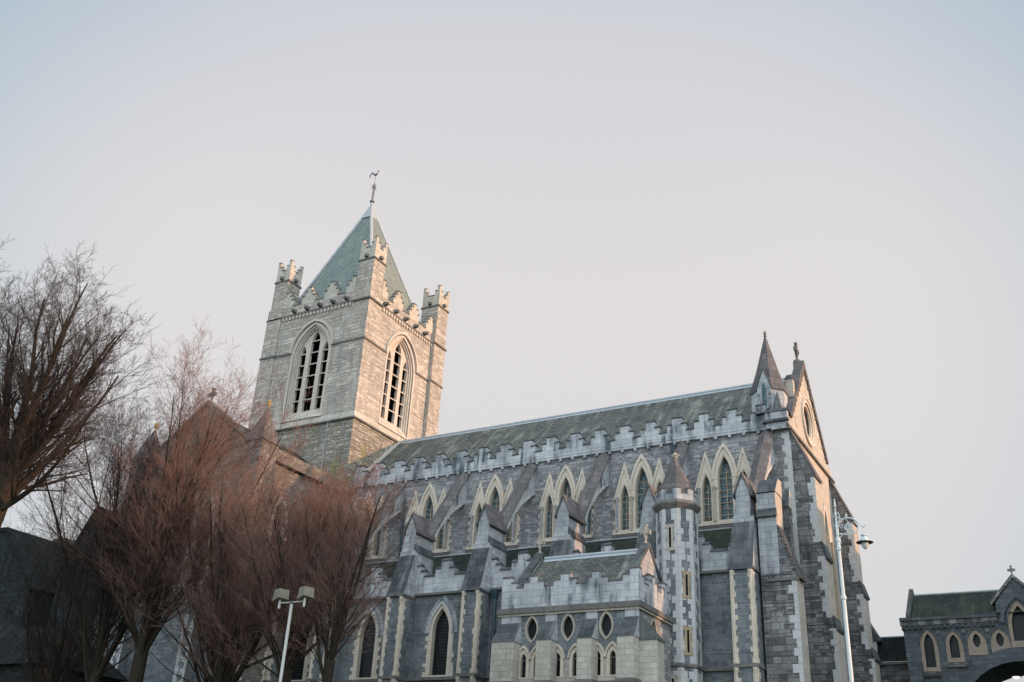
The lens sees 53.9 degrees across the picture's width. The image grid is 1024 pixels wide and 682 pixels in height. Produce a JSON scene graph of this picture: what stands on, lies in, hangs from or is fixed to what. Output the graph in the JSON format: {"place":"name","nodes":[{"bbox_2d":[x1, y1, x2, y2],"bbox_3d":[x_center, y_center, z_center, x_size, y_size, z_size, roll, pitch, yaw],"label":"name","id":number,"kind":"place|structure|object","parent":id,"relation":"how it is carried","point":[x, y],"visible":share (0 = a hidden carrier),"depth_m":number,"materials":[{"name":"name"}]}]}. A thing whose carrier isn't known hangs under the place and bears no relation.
{"place":"outdoors","nodes":[
{"label":"outdoors","id":0,"kind":"place"},
{"bbox_2d":[0,0,1023,681],"label":"sky","id":1,"kind":"structure","parent":0,"point":[613,202],"materials":[{"name":"grey"}]},
{"bbox_3d":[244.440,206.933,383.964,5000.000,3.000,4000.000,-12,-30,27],"label":"ground","id":2,"kind":"structure","parent":0,"visible":0},
{"bbox_2d":[0,527,67,626],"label":"dark house","id":3,"kind":"structure","parent":2,"relation":"on","point":[8,563],"depth_m":70.84,"materials":[{"name":"stone"}]},
{"bbox_2d":[0,625,127,681],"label":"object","id":4,"kind":"structure","parent":2,"relation":"on","point":[113,674],"depth_m":49.76,"materials":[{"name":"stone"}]},
{"bbox_2d":[0,500,138,681],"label":"bare tree","id":5,"kind":"object","parent":2,"relation":"on","point":[54,661],"visible":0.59,"depth_m":45.64,"materials":[{"name":"brown plant"}]},
{"bbox_2d":[0,236,184,527],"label":"bare tree","id":6,"kind":"object","parent":2,"relation":"on","point":[24,446],"visible":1,"depth_m":38.60,"materials":[{"name":"brown plant"}]},
{"bbox_2d":[1,355,279,681],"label":"bare tree","id":7,"kind":"object","parent":2,"relation":"on","point":[94,670],"visible":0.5,"depth_m":44.30,"materials":[{"name":"brown plant"}]},
{"bbox_2d":[11,317,322,681],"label":"bare tree","id":8,"kind":"object","parent":2,"relation":"on","point":[144,640],"visible":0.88,"depth_m":43.74,"materials":[{"name":"brown plant"}]},
{"bbox_2d":[117,459,288,681],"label":"bare tree","id":9,"kind":"object","parent":2,"relation":"on","point":[204,678],"visible":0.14,"depth_m":43.92,"materials":[{"name":"brown plant"}]},
{"bbox_2d":[127,418,381,681],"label":"bare tree","id":10,"kind":"object","parent":2,"relation":"on","point":[216,663],"visible":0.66,"depth_m":41.46,"materials":[{"name":"brown plant"}]},
{"bbox_2d":[272,586,313,681],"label":"floodlight pole","id":11,"kind":"object","parent":2,"relation":"on","point":[281,595],"visible":1,"depth_m":32.34,"materials":[{"name":"grey metal"}]},
{"bbox_2d":[202,452,389,681],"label":"bare tree","id":12,"kind":"object","parent":2,"relation":"on","point":[293,656],"visible":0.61,"depth_m":38.74,"materials":[{"name":"brown plant"}]},
{"bbox_2d":[274,451,423,681],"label":"bare tree","id":13,"kind":"object","parent":2,"relation":"on","point":[337,603],"visible":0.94,"depth_m":37.65,"materials":[{"name":"brown plant"}]},
{"bbox_2d":[47,170,882,681],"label":"cathedral","id":14,"kind":"structure","parent":2,"relation":"on","point":[683,538],"depth_m":55.34,"materials":[{"name":"grey stone"}]},
{"bbox_2d":[173,480,197,586],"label":"transept window","id":15,"kind":"structure","parent":14,"relation":"in","point":[195,480],"depth_m":58.80,"materials":[{"name":"black glass"}]},
{"bbox_2d":[185,495,216,584],"bbox_3d":[-17.810,11.403,58.215,2.213,5.430,0.360,-12,-30,27],"label":"transept window","id":16,"kind":"structure","parent":14,"relation":"in","point":[211,495],"depth_m":58.28,"materials":[{"name":"black glass"}]},
{"bbox_2d":[261,647,268,681],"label":"transept window","id":17,"kind":"structure","parent":14,"relation":"in","point":[263,671],"depth_m":56.45,"materials":[{"name":"beige stone"}]},
{"bbox_2d":[268,496,287,544],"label":"transept window","id":18,"kind":"structure","parent":14,"relation":"in","point":[282,504],"depth_m":60.04,"materials":[{"name":"grey glass"}]},
{"bbox_2d":[291,617,314,681],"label":"aisle window","id":19,"kind":"structure","parent":14,"relation":"in","point":[300,671],"depth_m":56.83,"materials":[{"name":"beige stone"}]},
{"bbox_2d":[280,319,333,422],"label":"belfry window","id":20,"kind":"structure","parent":14,"relation":"in","point":[307,343],"depth_m":72.38,"materials":[{"name":"stone"}]},
{"bbox_2d":[349,603,383,679],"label":"aisle window","id":21,"kind":"structure","parent":14,"relation":"in","point":[365,665],"depth_m":55.06,"materials":[{"name":"beige stone"}]},
{"bbox_2d":[351,492,388,562],"bbox_3d":[-9.334,11.936,64.615,3.600,4.680,0.600,-12,-30,27],"label":"clerestory window","id":22,"kind":"structure","parent":14,"relation":"in","point":[379,548],"depth_m":63.63,"materials":[{"name":"beige stone"}]},
{"bbox_2d":[378,332,417,439],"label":"belfry window","id":23,"kind":"structure","parent":14,"relation":"in","point":[404,359],"depth_m":73.65,"materials":[{"name":"stone"}]},
{"bbox_2d":[402,483,451,555],"bbox_3d":[-5.189,11.079,62.438,3.600,4.680,0.600,-12,-30,27],"label":"clerestory window","id":24,"kind":"structure","parent":14,"relation":"in","point":[429,504],"depth_m":62.63,"materials":[{"name":"beige stone"}]},
{"bbox_2d":[422,595,457,676],"bbox_3d":[-3.708,15.511,53.106,2.082,4.213,0.420,-12,-30,27],"label":"aisle window","id":25,"kind":"structure","parent":14,"relation":"in","point":[439,654],"depth_m":53.06,"materials":[{"name":"beige stone"}]},
{"bbox_2d":[465,474,519,552],"bbox_3d":[-1.042,10.222,60.260,3.610,4.680,0.600,-12,-30,27],"label":"clerestory window","id":26,"kind":"structure","parent":14,"relation":"in","point":[494,496],"depth_m":60.51,"materials":[{"name":"beige stone"}]},
{"bbox_2d":[519,645,529,678],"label":"lancet window","id":27,"kind":"structure","parent":14,"relation":"in","point":[524,652],"depth_m":44.20,"materials":[{"name":"beige stone"}]},
{"bbox_2d":[525,615,538,642],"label":"vesica window","id":28,"kind":"structure","parent":14,"relation":"in","point":[533,629],"depth_m":44.77,"materials":[{"name":"stone"}]},
{"bbox_2d":[529,645,535,678],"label":"lancet window","id":29,"kind":"structure","parent":14,"relation":"in","point":[532,656],"depth_m":43.95,"materials":[{"name":"beige stone"}]},
{"bbox_2d":[556,644,564,677],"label":"lancet window","id":30,"kind":"structure","parent":14,"relation":"in","point":[560,653],"depth_m":43.38,"materials":[{"name":"beige stone"}]},
{"bbox_2d":[536,464,593,544],"bbox_3d":[3.103,9.364,58.084,3.602,4.680,0.600,-12,-30,27],"label":"clerestory window","id":31,"kind":"structure","parent":14,"relation":"in","point":[565,483],"depth_m":58.37,"materials":[{"name":"beige stone"}]},
{"bbox_2d":[561,613,574,641],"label":"vesica window","id":32,"kind":"structure","parent":14,"relation":"in","point":[569,628],"depth_m":43.94,"materials":[{"name":"stone"}]},
{"bbox_2d":[567,643,576,677],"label":"lancet window","id":33,"kind":"structure","parent":14,"relation":"in","point":[572,654],"depth_m":43.14,"materials":[{"name":"beige stone"}]},
{"bbox_2d":[597,642,604,676],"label":"lancet window","id":34,"kind":"structure","parent":14,"relation":"in","point":[601,653],"depth_m":42.50,"materials":[{"name":"beige stone"}]},
{"bbox_2d":[599,611,613,639],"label":"vesica window","id":35,"kind":"structure","parent":14,"relation":"in","point":[607,626],"depth_m":43.10,"materials":[{"name":"stone"}]},
{"bbox_2d":[604,641,616,675],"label":"lancet window","id":36,"kind":"structure","parent":14,"relation":"in","point":[611,650],"depth_m":42.30,"materials":[{"name":"beige stone"}]},
{"bbox_2d":[611,454,664,537],"bbox_3d":[7.249,8.507,55.906,3.605,4.680,0.600,-12,-30,27],"label":"clerestory window","id":37,"kind":"structure","parent":14,"relation":"in","point":[629,493],"depth_m":56.15,"materials":[{"name":"beige stone"}]},
{"bbox_2d":[650,618,656,631],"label":"vesica window","id":38,"kind":"structure","parent":14,"relation":"in","point":[653,623],"depth_m":43.79,"materials":[{"name":"stone"}]},
{"bbox_2d":[694,442,750,529],"bbox_3d":[11.396,7.649,53.728,3.609,4.680,0.600,-12,-30,27],"label":"clerestory window","id":39,"kind":"structure","parent":14,"relation":"in","point":[715,487],"depth_m":53.84,"materials":[{"name":"beige stone"}]},
{"bbox_2d":[801,397,815,446],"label":"rose window","id":40,"kind":"structure","parent":14,"relation":"in","point":[812,434],"depth_m":58.08,"materials":[{"name":"beige stone"}]},
{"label":"road","id":41,"kind":"structure","parent":0,"visible":0},
{"bbox_2d":[833,499,872,681],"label":"street lamp","id":42,"kind":"object","parent":41,"relation":"on","point":[864,542],"visible":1,"depth_m":27.31,"materials":[{"name":"grey metal"}]},
{"bbox_2d":[878,565,1023,681],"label":"covered bridge","id":43,"kind":"structure","parent":41,"relation":"on","point":[970,636],"depth_m":54.28,"materials":[{"name":"stone"}]},
{"bbox_2d":[919,628,940,671],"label":"bridge window","id":44,"kind":"structure","parent":43,"relation":"in","point":[931,642],"depth_m":54.73,"materials":[{"name":"stone"}]},
{"bbox_2d":[944,628,964,662],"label":"bridge window","id":45,"kind":"structure","parent":43,"relation":"in","point":[956,642],"depth_m":54.24,"materials":[{"name":"stone"}]},
{"bbox_2d":[966,627,987,654],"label":"bridge window","id":46,"kind":"structure","parent":43,"relation":"in","point":[978,645],"depth_m":53.72,"materials":[{"name":"stone"}]},
{"bbox_2d":[989,626,1010,651],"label":"bridge window","id":47,"kind":"structure","parent":43,"relation":"in","point":[1003,639],"depth_m":53.28,"materials":[{"name":"stone"}]},
{"bbox_2d":[1000,595,1023,646],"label":"bridge window","id":48,"kind":"structure","parent":43,"relation":"in","point":[1017,620],"depth_m":53.37,"materials":[{"name":"stone"}]},
{"bbox_2d":[1011,666,1021,678],"bbox_3d":[26.622,17.498,53.314,0.560,0.720,0.560,-12,-30,27],"label":"hanging lamp","id":49,"kind":"object","parent":43,"relation":"hanging from","point":[1015,675],"visible":1,"depth_m":53.10,"materials":[{"name":"black"}]}
]}

